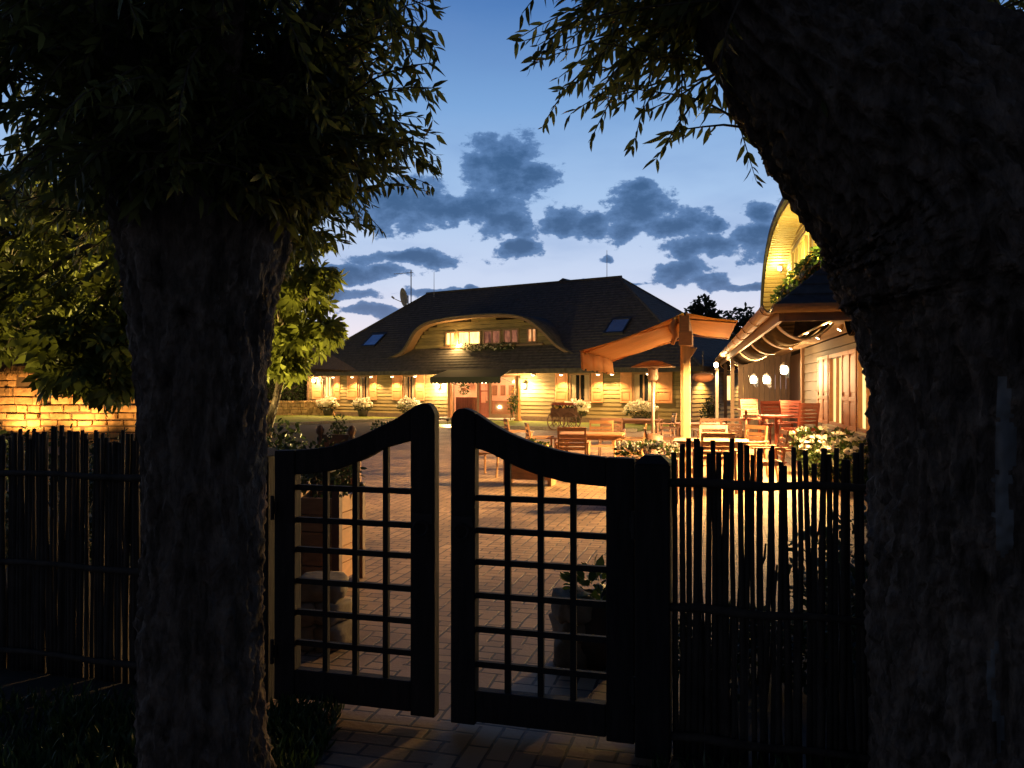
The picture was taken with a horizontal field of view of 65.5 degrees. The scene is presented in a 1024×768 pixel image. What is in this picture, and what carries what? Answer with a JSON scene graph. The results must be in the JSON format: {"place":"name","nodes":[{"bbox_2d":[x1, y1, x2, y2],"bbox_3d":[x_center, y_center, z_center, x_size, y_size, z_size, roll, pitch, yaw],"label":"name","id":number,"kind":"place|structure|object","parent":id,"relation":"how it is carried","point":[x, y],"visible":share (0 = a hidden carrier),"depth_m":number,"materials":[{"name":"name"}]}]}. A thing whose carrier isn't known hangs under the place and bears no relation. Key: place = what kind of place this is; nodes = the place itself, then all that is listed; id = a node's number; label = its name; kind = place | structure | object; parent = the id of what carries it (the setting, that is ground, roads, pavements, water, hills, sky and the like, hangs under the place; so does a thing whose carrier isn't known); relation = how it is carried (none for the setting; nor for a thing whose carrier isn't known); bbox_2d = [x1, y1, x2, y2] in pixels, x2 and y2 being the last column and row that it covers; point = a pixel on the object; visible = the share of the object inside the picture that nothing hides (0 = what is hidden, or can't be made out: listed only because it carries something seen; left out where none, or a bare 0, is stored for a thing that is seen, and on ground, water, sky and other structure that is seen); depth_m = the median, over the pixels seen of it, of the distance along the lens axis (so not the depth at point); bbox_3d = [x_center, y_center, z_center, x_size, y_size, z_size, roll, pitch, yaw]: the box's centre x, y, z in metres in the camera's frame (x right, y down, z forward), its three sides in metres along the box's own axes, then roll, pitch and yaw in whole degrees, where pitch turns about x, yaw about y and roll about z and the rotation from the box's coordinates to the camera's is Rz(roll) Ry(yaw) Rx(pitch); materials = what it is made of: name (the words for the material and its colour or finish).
{"place":"outdoors","nodes":[
{"label":"outdoors","id":0,"kind":"place"},
{"bbox_2d":[0,315,355,438],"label":"brick wall","id":1,"kind":"structure","parent":0,"point":[18,399],"depth_m":25.02,"materials":[{"name":"brick"}]},
{"bbox_2d":[301,571,351,652],"bbox_3d":[-1.178,1.410,4.944,0.389,0.456,0.359,0,0,10],"label":"plant pot","id":2,"kind":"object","parent":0,"point":[312,626],"depth_m":4.83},
{"bbox_2d":[266,415,396,422],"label":"lawn","id":3,"kind":"structure","parent":0,"point":[303,418],"depth_m":40.98,"materials":[{"name":"plant"}]},
{"bbox_2d":[265,372,321,409],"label":"clipped hedge","id":4,"kind":"object","parent":3,"relation":"on","point":[297,392],"visible":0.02,"depth_m":48.60,"materials":[{"name":"green plant"}]},
{"bbox_2d":[266,401,334,415],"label":"garden wall","id":5,"kind":"structure","parent":3,"relation":"on","point":[282,409],"depth_m":46.00,"materials":[{"name":"stone"}]},
{"bbox_2d":[315,396,339,415],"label":"flower tub","id":6,"kind":"object","parent":3,"relation":"on","point":[330,401],"visible":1,"depth_m":45.32,"materials":[{"name":"white plant"}]},
{"bbox_2d":[351,397,372,416],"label":"flower tub","id":7,"kind":"object","parent":3,"relation":"on","point":[366,402],"visible":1,"depth_m":43.78,"materials":[{"name":"white plant"}]},
{"bbox_2d":[396,396,421,412],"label":"flower tub","id":8,"kind":"object","parent":3,"relation":"on","point":[407,400],"visible":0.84,"depth_m":41.79,"materials":[{"name":"white plant"}]},
{"bbox_2d":[0,389,855,767],"bbox_3d":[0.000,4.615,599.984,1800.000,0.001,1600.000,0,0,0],"label":"ground","id":9,"kind":"structure","parent":0,"point":[12,681],"depth_m":4.24,"materials":[{"name":"plant"}]},
{"bbox_2d":[0,423,58,542],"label":"garden shrub","id":10,"kind":"object","parent":9,"relation":"on","point":[7,451],"visible":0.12,"depth_m":8.08,"materials":[{"name":"green plant"}]},
{"bbox_2d":[0,180,119,297],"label":"dark tree","id":11,"kind":"object","parent":9,"relation":"on","point":[68,235],"visible":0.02,"depth_m":55.41,"materials":[{"name":"green plant"}]},
{"bbox_2d":[5,493,129,589],"bbox_3d":[-3.146,1.180,5.625,1.145,0.902,0.932,0,0,0],"label":"garden shrub","id":12,"kind":"object","parent":9,"relation":"on","point":[90,520],"visible":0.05,"depth_m":5.54,"materials":[{"name":"green plant"}]},
{"bbox_2d":[0,146,135,418],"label":"chestnut tree","id":13,"kind":"object","parent":9,"relation":"on","point":[83,348],"visible":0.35,"depth_m":8.92,"materials":[{"name":"green plant"}]},
{"bbox_2d":[0,425,144,684],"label":"stick fence","id":14,"kind":"object","parent":9,"relation":"on","point":[44,601],"visible":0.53,"depth_m":4.40,"materials":[{"name":"wood"}]},
{"bbox_2d":[47,423,125,543],"bbox_3d":[-4.198,1.014,8.016,1.319,1.257,1.234,0,0,0],"label":"garden shrub","id":15,"kind":"object","parent":9,"relation":"on","point":[91,449],"visible":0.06,"depth_m":7.89,"materials":[{"name":"green plant"}]},
{"bbox_2d":[58,428,128,541],"bbox_3d":[-3.391,1.004,7.212,1.294,1.268,1.046,0,0,0],"label":"garden shrub","id":16,"kind":"object","parent":9,"relation":"on","point":[91,486],"visible":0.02,"depth_m":7.12,"materials":[{"name":"green plant"}]},
{"bbox_2d":[0,0,449,767],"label":"willow tree","id":17,"kind":"object","parent":9,"relation":"on","point":[208,152],"visible":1,"depth_m":2.87,"materials":[{"name":"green plant"}]},
{"bbox_2d":[267,425,302,477],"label":"garden shrub","id":18,"kind":"object","parent":9,"relation":"on","point":[280,437],"visible":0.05,"depth_m":8.26,"materials":[{"name":"green plant"}]},
{"bbox_2d":[266,418,307,447],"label":"garden shrub","id":19,"kind":"object","parent":9,"relation":"on","point":[291,430],"visible":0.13,"depth_m":11.52,"materials":[{"name":"green plant"}]},
{"bbox_2d":[266,232,348,440],"bbox_3d":[-4.515,-1.007,12.612,4.460,5.448,2.060,0,0,19],"label":"chestnut tree","id":20,"kind":"object","parent":9,"relation":"on","point":[295,342],"visible":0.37,"depth_m":11.81,"materials":[{"name":"green plant"}]},
{"bbox_2d":[0,680,868,767],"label":"grass","id":21,"kind":"structure","parent":9,"relation":"on","point":[292,722],"depth_m":3.56,"materials":[{"name":"green plant"}]},
{"bbox_2d":[273,418,636,431],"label":"lawn kerb","id":22,"kind":"structure","parent":9,"relation":"on","point":[441,425],"depth_m":34.21,"materials":[{"name":"stone"}]},
{"bbox_2d":[307,275,780,422],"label":"timber house","id":23,"kind":"structure","parent":9,"relation":"on","point":[550,330],"depth_m":41.02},
{"bbox_2d":[322,376,332,399],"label":"window","id":24,"kind":"structure","parent":23,"relation":"in","point":[327,381],"depth_m":46.86,"materials":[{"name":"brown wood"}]},
{"bbox_2d":[358,376,368,398],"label":"window","id":25,"kind":"structure","parent":23,"relation":"in","point":[363,381],"depth_m":45.22,"materials":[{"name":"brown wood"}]},
{"bbox_2d":[391,288,408,305],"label":"satellite dish","id":26,"kind":"object","parent":23,"relation":"attached to","point":[404,298],"visible":0.93,"depth_m":50.03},
{"bbox_2d":[403,375,415,399],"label":"window","id":27,"kind":"structure","parent":23,"relation":"in","point":[409,382],"depth_m":43.32,"materials":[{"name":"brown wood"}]},
{"bbox_2d":[445,331,455,345],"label":"window","id":28,"kind":"structure","parent":23,"relation":"in","point":[450,337],"depth_m":42.74,"materials":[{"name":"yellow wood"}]},
{"bbox_2d":[457,330,481,345],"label":"window","id":29,"kind":"structure","parent":23,"relation":"in","point":[474,337],"depth_m":42.02,"materials":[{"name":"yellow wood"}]},
{"bbox_2d":[479,383,488,417],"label":"door","id":30,"kind":"structure","parent":23,"relation":"in","point":[483,407],"depth_m":40.49,"materials":[{"name":"red wood"}]},
{"bbox_2d":[462,342,515,350],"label":"dormer flowers","id":31,"kind":"object","parent":23,"relation":"on","point":[469,345],"visible":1,"depth_m":40.96,"materials":[{"name":"green plant"}]},
{"bbox_2d":[483,329,500,344],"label":"window","id":32,"kind":"structure","parent":23,"relation":"in","point":[492,336],"depth_m":41.20,"materials":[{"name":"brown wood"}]},
{"bbox_2d":[503,328,519,343],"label":"window","id":33,"kind":"structure","parent":23,"relation":"in","point":[511,336],"depth_m":40.53,"materials":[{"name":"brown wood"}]},
{"bbox_2d":[527,327,537,342],"bbox_3d":[1.012,-2.440,39.856,0.593,0.760,0.130,0,0,34],"label":"window","id":34,"kind":"structure","parent":23,"relation":"in","point":[531,332],"depth_m":39.83,"materials":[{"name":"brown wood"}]},
{"bbox_2d":[568,373,590,402],"bbox_3d":[3.180,0.198,37.366,1.246,1.380,0.250,0,0,34],"label":"window","id":35,"kind":"structure","parent":23,"relation":"in","point":[579,384],"depth_m":37.39,"materials":[{"name":"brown wood"}]},
{"bbox_2d":[632,373,655,403],"bbox_3d":[5.864,0.189,35.557,1.188,1.380,0.250,0,0,34],"label":"window","id":36,"kind":"structure","parent":23,"relation":"in","point":[641,385],"depth_m":35.68,"materials":[{"name":"beige glass"}]},
{"bbox_2d":[723,374,734,401],"bbox_3d":[10.454,0.193,38.389,0.060,1.300,1.500,0,0,34],"label":"window","id":37,"kind":"structure","parent":23,"relation":"in","point":[728,376],"depth_m":38.30,"materials":[{"name":"yellow glass"}]},
{"bbox_2d":[684,293,737,339],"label":"dark tree","id":38,"kind":"object","parent":9,"relation":"on","point":[706,309],"visible":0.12,"depth_m":61.76,"materials":[{"name":"green plant"}]},
{"bbox_2d":[678,612,750,702],"bbox_3d":[0.954,1.411,4.059,0.496,0.508,0.558,0,0,0],"label":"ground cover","id":39,"kind":"object","parent":9,"relation":"on","point":[738,674],"visible":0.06,"depth_m":4.02,"materials":[{"name":"green plant"}]},
{"bbox_2d":[725,302,754,335],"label":"dark tree","id":40,"kind":"object","parent":9,"relation":"on","point":[744,320],"visible":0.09,"depth_m":65.66,"materials":[{"name":"green plant"}]},
{"bbox_2d":[506,0,1023,767],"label":"willow tree","id":41,"kind":"object","parent":9,"relation":"on","point":[884,138],"visible":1,"depth_m":2.49,"materials":[{"name":"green plant"}]},
{"bbox_2d":[670,438,872,767],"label":"stick fence","id":42,"kind":"object","parent":9,"relation":"on","point":[708,700],"visible":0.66,"depth_m":3.34,"materials":[{"name":"wood"}]},
{"bbox_2d":[714,198,869,480],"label":"timber restaurant","id":43,"kind":"structure","parent":9,"relation":"on","point":[826,370],"depth_m":18.03,"materials":[{"name":"grey"}]},
{"bbox_2d":[692,373,713,382],"bbox_3d":[6.239,-0.564,26.003,0.720,1.030,0.709,0,0,0],"label":"pendant lamp","id":44,"kind":"object","parent":43,"relation":"hanging from","point":[702,377],"visible":1,"depth_m":25.75,"materials":[{"name":"fabric"}]},
{"bbox_2d":[739,399,767,443],"bbox_3d":[6.527,1.062,21.549,0.591,1.296,0.570,0,0,-10],"label":"bar chair","id":45,"kind":"object","parent":43,"relation":"on","point":[748,401],"visible":0.66,"depth_m":21.76,"materials":[{"name":"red wood"}]},
{"bbox_2d":[763,373,771,386],"bbox_3d":[6.705,-0.102,20.936,0.240,0.380,0.200,0,0,-32],"label":"wall lantern","id":46,"kind":"object","parent":43,"relation":"attached to","point":[767,379],"depth_m":20.88,"materials":[{"name":"glass"}]},
{"bbox_2d":[780,362,789,377],"bbox_3d":[6.487,-0.328,18.938,0.240,0.380,0.200,0,0,-32],"label":"wall lantern","id":47,"kind":"object","parent":43,"relation":"attached to","point":[784,369],"depth_m":18.88,"materials":[{"name":"glass"}]},
{"bbox_2d":[791,244,796,271],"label":"window","id":48,"kind":"structure","parent":43,"relation":"in","point":[794,251],"depth_m":21.93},
{"bbox_2d":[770,244,824,303],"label":"dormer flowers","id":49,"kind":"object","parent":43,"relation":"on","point":[813,258],"visible":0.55,"depth_m":17.80,"materials":[{"name":"green plant"}]},
{"bbox_2d":[797,234,803,263],"bbox_3d":[7.373,-3.224,20.131,0.130,0.950,1.280,0,0,13],"label":"window","id":50,"kind":"structure","parent":43,"relation":"in","point":[800,244],"depth_m":20.55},
{"bbox_2d":[804,230,811,257],"bbox_3d":[7.088,-3.230,18.862,0.130,0.950,1.280,0,0,13],"label":"window","id":51,"kind":"structure","parent":43,"relation":"in","point":[808,233],"depth_m":19.34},
{"bbox_2d":[822,352,841,430],"bbox_3d":[6.443,0.140,15.867,0.250,1.500,1.579,0,0,13],"label":"window","id":52,"kind":"structure","parent":43,"relation":"in","point":[835,396],"depth_m":16.23,"materials":[{"name":"paint"}]},
{"bbox_2d":[850,350,868,437],"bbox_3d":[5.840,0.126,13.167,0.250,1.500,1.371,0,0,13],"label":"window","id":53,"kind":"structure","parent":43,"relation":"in","point":[862,416],"depth_m":13.70,"materials":[{"name":"glass"}]},
{"bbox_2d":[0,0,1023,388],"label":"sky","id":54,"kind":"structure","parent":0,"point":[514,202],"materials":[{"name":"blue"}]},
{"bbox_2d":[439,420,675,430],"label":"lawn","id":55,"kind":"structure","parent":0,"point":[639,427],"depth_m":34.24,"materials":[{"name":"plant"}]},
{"bbox_2d":[506,387,518,419],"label":"entrance plant","id":56,"kind":"object","parent":55,"relation":"on","point":[512,400],"visible":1,"depth_m":37.62,"materials":[{"name":"green plant"}]},
{"bbox_2d":[547,402,580,429],"bbox_3d":[1.992,1.247,30.494,1.184,1.068,0.637,0,0,20],"label":"wooden cart","id":57,"kind":"object","parent":55,"relation":"on","point":[567,413],"visible":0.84,"depth_m":30.30,"materials":[{"name":"brown wood"}]},
{"bbox_2d":[564,398,590,421],"bbox_3d":[2.907,1.195,36.534,1.448,1.118,1.355,0,0,0],"label":"flower tub","id":58,"kind":"object","parent":55,"relation":"on","point":[582,406],"visible":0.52,"depth_m":36.21,"materials":[{"name":"white plant"}]},
{"bbox_2d":[622,398,658,418],"bbox_3d":[5.561,1.171,34.643,1.649,1.145,1.580,0,0,0],"label":"flower tub","id":59,"kind":"object","parent":55,"relation":"on","point":[637,405],"visible":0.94,"depth_m":34.40,"materials":[{"name":"white plant"}]},
{"bbox_2d":[266,420,869,767],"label":"courtyard paving","id":60,"kind":"structure","parent":0,"point":[369,737],"depth_m":5.63,"materials":[{"name":"brick"}]},
{"bbox_2d":[260,447,276,702],"bbox_3d":[-1.292,0.986,4.125,0.158,1.310,0.158,0,0,15],"label":"gate post","id":61,"kind":"object","parent":60,"relation":"on","point":[267,568],"visible":0.15,"depth_m":4.05,"materials":[{"name":"wood"}]},
{"bbox_2d":[270,403,438,717],"bbox_3d":[-0.783,0.838,3.908,0.872,1.493,0.098,0,0,15],"label":"gate leaf","id":62,"kind":"object","parent":61,"relation":"attached to","point":[416,693],"visible":0.98,"depth_m":3.88,"materials":[{"name":"black wood"}]},
{"bbox_2d":[301,481,365,577],"bbox_3d":[-1.563,1.233,6.531,0.550,0.800,0.530,0,0,12],"label":"timber planter","id":63,"kind":"object","parent":60,"relation":"on","point":[312,533],"visible":0.43,"depth_m":6.30,"materials":[{"name":"brown wood"}]},
{"bbox_2d":[286,434,366,497],"bbox_3d":[-1.581,0.693,6.508,0.763,0.564,0.733,0,0,0],"label":"trailing plant","id":64,"kind":"object","parent":63,"relation":"on","point":[335,476],"visible":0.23,"depth_m":6.46,"materials":[{"name":"green plant"}]},
{"bbox_2d":[316,425,360,484],"bbox_3d":[-2.389,1.241,11.153,0.600,1.350,0.450,0,0,15],"label":"wooden planter","id":65,"kind":"object","parent":60,"relation":"on","point":[335,438],"visible":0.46,"depth_m":10.96,"materials":[{"name":"brown wood"}]},
{"bbox_2d":[326,413,349,433],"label":"shrub","id":66,"kind":"object","parent":65,"relation":"on","point":[337,428],"visible":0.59,"depth_m":11.12,"materials":[{"name":"green plant"}]},
{"bbox_2d":[479,451,498,477],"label":"garden chair","id":67,"kind":"object","parent":60,"relation":"on","point":[484,453],"visible":0.1,"depth_m":14.44,"materials":[{"name":"brown wood"}]},
{"bbox_2d":[503,418,533,438],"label":"garden chair","id":68,"kind":"object","parent":60,"relation":"on","point":[506,425],"visible":0.27,"depth_m":17.40,"materials":[{"name":"brown wood"}]},
{"bbox_2d":[503,438,555,486],"bbox_3d":[0.280,1.268,13.184,0.831,0.796,0.590,0,0,14],"label":"wooden trough","id":69,"kind":"object","parent":60,"relation":"on","point":[518,473],"visible":0.12,"depth_m":13.03,"materials":[{"name":"brown wood"}]},
{"bbox_2d":[525,422,557,447],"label":"garden chair","id":70,"kind":"object","parent":60,"relation":"on","point":[528,436],"visible":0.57,"depth_m":15.19,"materials":[{"name":"brown wood"}]},
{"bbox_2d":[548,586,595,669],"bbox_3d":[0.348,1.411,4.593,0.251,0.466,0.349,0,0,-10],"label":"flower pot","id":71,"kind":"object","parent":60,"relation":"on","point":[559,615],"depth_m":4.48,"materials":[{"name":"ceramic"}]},
{"bbox_2d":[554,427,590,454],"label":"garden chair","id":72,"kind":"object","parent":60,"relation":"on","point":[585,444],"visible":0.62,"depth_m":13.80,"materials":[{"name":"brown wood"}]},
{"bbox_2d":[559,555,605,669],"bbox_3d":[0.501,1.313,4.619,0.472,0.621,0.504,0,0,0],"label":"flower pot","id":73,"kind":"object","parent":60,"relation":"on","point":[594,653],"visible":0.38,"depth_m":4.48,"materials":[{"name":"grey ceramic"}]},
{"bbox_2d":[560,432,624,456],"bbox_3d":[1.527,1.306,15.191,1.200,0.740,0.794,0,0,12],"label":"garden table","id":74,"kind":"object","parent":60,"relation":"on","point":[603,435],"visible":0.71,"depth_m":14.85,"materials":[{"name":"brown wood"}]},
{"bbox_2d":[586,420,615,456],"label":"garden chair","id":75,"kind":"object","parent":60,"relation":"on","point":[613,445],"visible":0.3,"depth_m":16.56,"materials":[{"name":"brown wood"}]},
{"bbox_2d":[598,418,625,455],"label":"garden chair","id":76,"kind":"object","parent":60,"relation":"on","point":[618,429],"visible":0.52,"depth_m":17.90,"materials":[{"name":"brown wood"}]},
{"bbox_2d":[615,424,646,455],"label":"garden chair","id":77,"kind":"object","parent":60,"relation":"on","point":[642,439],"visible":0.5,"depth_m":14.72,"materials":[{"name":"brown wood"}]},
{"bbox_2d":[617,418,663,434],"bbox_3d":[3.537,1.341,21.991,1.200,0.740,0.794,0,0,20],"label":"garden table","id":78,"kind":"object","parent":60,"relation":"on","point":[636,421],"visible":0.45,"depth_m":21.71,"materials":[{"name":"brown wood"}]},
{"bbox_2d":[613,438,679,503],"bbox_3d":[1.906,1.206,11.185,0.968,0.900,0.515,0,0,14],"label":"flower trough","id":79,"kind":"object","parent":60,"relation":"on","point":[645,445],"visible":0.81,"depth_m":11.13,"materials":[{"name":"ceramic"}]},
{"bbox_2d":[634,454,671,760],"bbox_3d":[0.622,0.974,3.495,0.158,1.327,0.158,0,0,15],"label":"gate post","id":80,"kind":"object","parent":60,"relation":"on","point":[653,601],"visible":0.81,"depth_m":3.42,"materials":[{"name":"wood"}]},
{"bbox_2d":[451,408,635,743],"bbox_3d":[0.135,0.848,3.625,0.868,1.471,0.098,0,0,16],"label":"gate leaf","id":81,"kind":"object","parent":80,"relation":"attached to","point":[611,718],"visible":1,"depth_m":3.63,"materials":[{"name":"black wood"}]},
{"bbox_2d":[631,360,674,454],"bbox_3d":[2.923,0.598,16.497,0.920,2.170,0.915,0,0,0],"label":"patio heater","id":82,"kind":"object","parent":60,"relation":"on","point":[652,366],"visible":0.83,"depth_m":16.41,"materials":[{"name":"brushed metal"},{"name":"copper"}]},
{"bbox_2d":[580,313,737,472],"bbox_3d":[3.386,0.176,17.765,2.975,3.026,5.760,0,0,14],"label":"orange canopy","id":83,"kind":"object","parent":60,"relation":"on","point":[682,327],"visible":0.9,"depth_m":16.47,"materials":[{"name":"fabric"}]},
{"bbox_2d":[655,413,676,442],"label":"garden chair","id":84,"kind":"object","parent":60,"relation":"on","point":[670,432],"visible":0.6,"depth_m":21.35,"materials":[{"name":"brown wood"}]},
{"bbox_2d":[658,416,679,439],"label":"garden chair","id":85,"kind":"object","parent":60,"relation":"on","point":[667,437],"visible":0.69,"depth_m":18.98,"materials":[{"name":"brown wood"}]},
{"bbox_2d":[674,422,724,450],"bbox_3d":[4.605,1.328,19.491,1.200,0.740,0.794,0,0,14],"label":"garden table","id":86,"kind":"object","parent":60,"relation":"on","point":[692,424],"visible":0.41,"depth_m":19.28,"materials":[{"name":"brown wood"}]},
{"bbox_2d":[692,418,724,450],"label":"garden chair","id":87,"kind":"object","parent":60,"relation":"on","point":[710,420],"visible":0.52,"depth_m":17.69,"materials":[{"name":"brown wood"}]},
{"bbox_2d":[699,395,720,430],"bbox_3d":[7.245,1.061,29.037,0.806,1.372,0.685,0,0,0],"label":"potted conifer","id":88,"kind":"object","parent":60,"relation":"on","point":[707,405],"visible":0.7,"depth_m":29.00,"materials":[{"name":"green plant"}]},
{"bbox_2d":[673,438,749,480],"bbox_3d":[3.299,1.296,13.191,1.200,0.740,0.794,0,0,14],"label":"garden table","id":89,"kind":"object","parent":60,"relation":"on","point":[683,441],"visible":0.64,"depth_m":12.97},
{"bbox_2d":[699,425,727,455],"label":"garden chair","id":90,"kind":"object","parent":60,"relation":"on","point":[701,427],"visible":0.1,"depth_m":14.49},
{"bbox_2d":[692,433,737,493],"bbox_3d":[3.118,1.201,12.251,0.610,0.928,0.587,0,0,4],"label":"garden chair","id":91,"kind":"object","parent":60,"relation":"on","point":[718,435],"visible":0.35,"depth_m":12.00,"materials":[{"name":"brown wood"}]},
{"bbox_2d":[715,368,718,430],"bbox_3d":[7.082,0.588,27.497,0.111,2.300,0.111,0,0,23],"label":"white pole","id":92,"kind":"object","parent":60,"relation":"on","point":[717,393],"visible":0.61,"depth_m":27.45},
{"bbox_2d":[713,418,744,456],"bbox_3d":[4.937,1.230,18.151,0.610,0.928,0.587,0,0,2],"label":"garden chair","id":93,"kind":"object","parent":60,"relation":"on","point":[738,430],"visible":0.38,"depth_m":17.90,"materials":[{"name":"brown wood"}]},
{"bbox_2d":[724,425,768,477],"bbox_3d":[4.205,1.211,14.316,0.587,0.928,0.610,0,0,-30],"label":"garden chair","id":94,"kind":"object","parent":60,"relation":"on","point":[764,438],"visible":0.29,"depth_m":14.33,"materials":[{"name":"brown wood"}]},
{"bbox_2d":[749,429,788,481],"bbox_3d":[4.127,1.204,12.890,0.586,0.928,0.610,0,0,5],"label":"garden chair","id":95,"kind":"object","parent":60,"relation":"on","point":[777,448],"visible":0.67,"depth_m":12.67,"materials":[{"name":"brown wood"}]},
{"bbox_2d":[759,401,793,450],"bbox_3d":[6.116,1.046,18.449,0.591,1.296,0.570,0,0,-10],"label":"bar chair","id":96,"kind":"object","parent":60,"relation":"on","point":[775,406],"visible":0.79,"depth_m":18.65,"materials":[{"name":"red wood"}]},
{"bbox_2d":[758,415,794,462],"bbox_3d":[5.638,1.175,16.994,0.758,1.020,0.758,0,0,0],"label":"bar table","id":97,"kind":"object","parent":60,"relation":"on","point":[775,428],"visible":0.63,"depth_m":16.96,"materials":[{"name":"red wood"}]},
{"bbox_2d":[778,400,802,454],"bbox_3d":[6.724,1.050,19.247,0.590,1.296,0.570,0,0,20],"label":"bar chair","id":98,"kind":"object","parent":60,"relation":"on","point":[782,402],"visible":0.39,"depth_m":19.45,"materials":[{"name":"red wood"}]},
{"bbox_2d":[781,403,819,460],"bbox_3d":[5.932,1.036,16.343,0.591,1.296,0.570,0,0,-20],"label":"bar chair","id":99,"kind":"object","parent":60,"relation":"on","point":[809,407],"visible":0.58,"depth_m":16.13,"materials":[{"name":"red wood"}]},
{"bbox_2d":[789,426,826,469],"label":"hydrangea","id":100,"kind":"object","parent":60,"relation":"on","point":[798,437],"visible":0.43,"depth_m":14.91,"materials":[{"name":"white plant"}]},
{"bbox_2d":[798,425,854,481],"bbox_3d":[5.355,1.208,13.557,0.995,1.006,0.931,0,0,0],"label":"hydrangea","id":101,"kind":"object","parent":60,"relation":"on","point":[826,438],"visible":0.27,"depth_m":13.53,"materials":[{"name":"white plant"}]},
{"bbox_2d":[818,430,867,483],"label":"hydrangea","id":102,"kind":"object","parent":60,"relation":"on","point":[834,443],"visible":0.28,"depth_m":12.55,"materials":[{"name":"white plant"}]},
{"bbox_2d":[839,436,869,494],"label":"hydrangea","id":103,"kind":"object","parent":60,"relation":"on","point":[853,446],"visible":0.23,"depth_m":11.90,"materials":[{"name":"green plant"}]},
{"bbox_2d":[777,547,867,637],"bbox_3d":[1.989,1.289,4.691,0.793,0.674,0.811,0,0,0],"label":"garden shrub","id":104,"kind":"object","parent":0,"point":[852,570],"visible":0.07,"depth_m":4.67,"materials":[{"name":"green plant"}]},
{"bbox_2d":[788,505,868,604],"bbox_3d":[2.363,1.220,5.397,0.984,0.820,0.952,0,0,0],"label":"garden shrub","id":105,"kind":"object","parent":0,"point":[866,517],"visible":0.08,"depth_m":5.45,"materials":[{"name":"green plant"}]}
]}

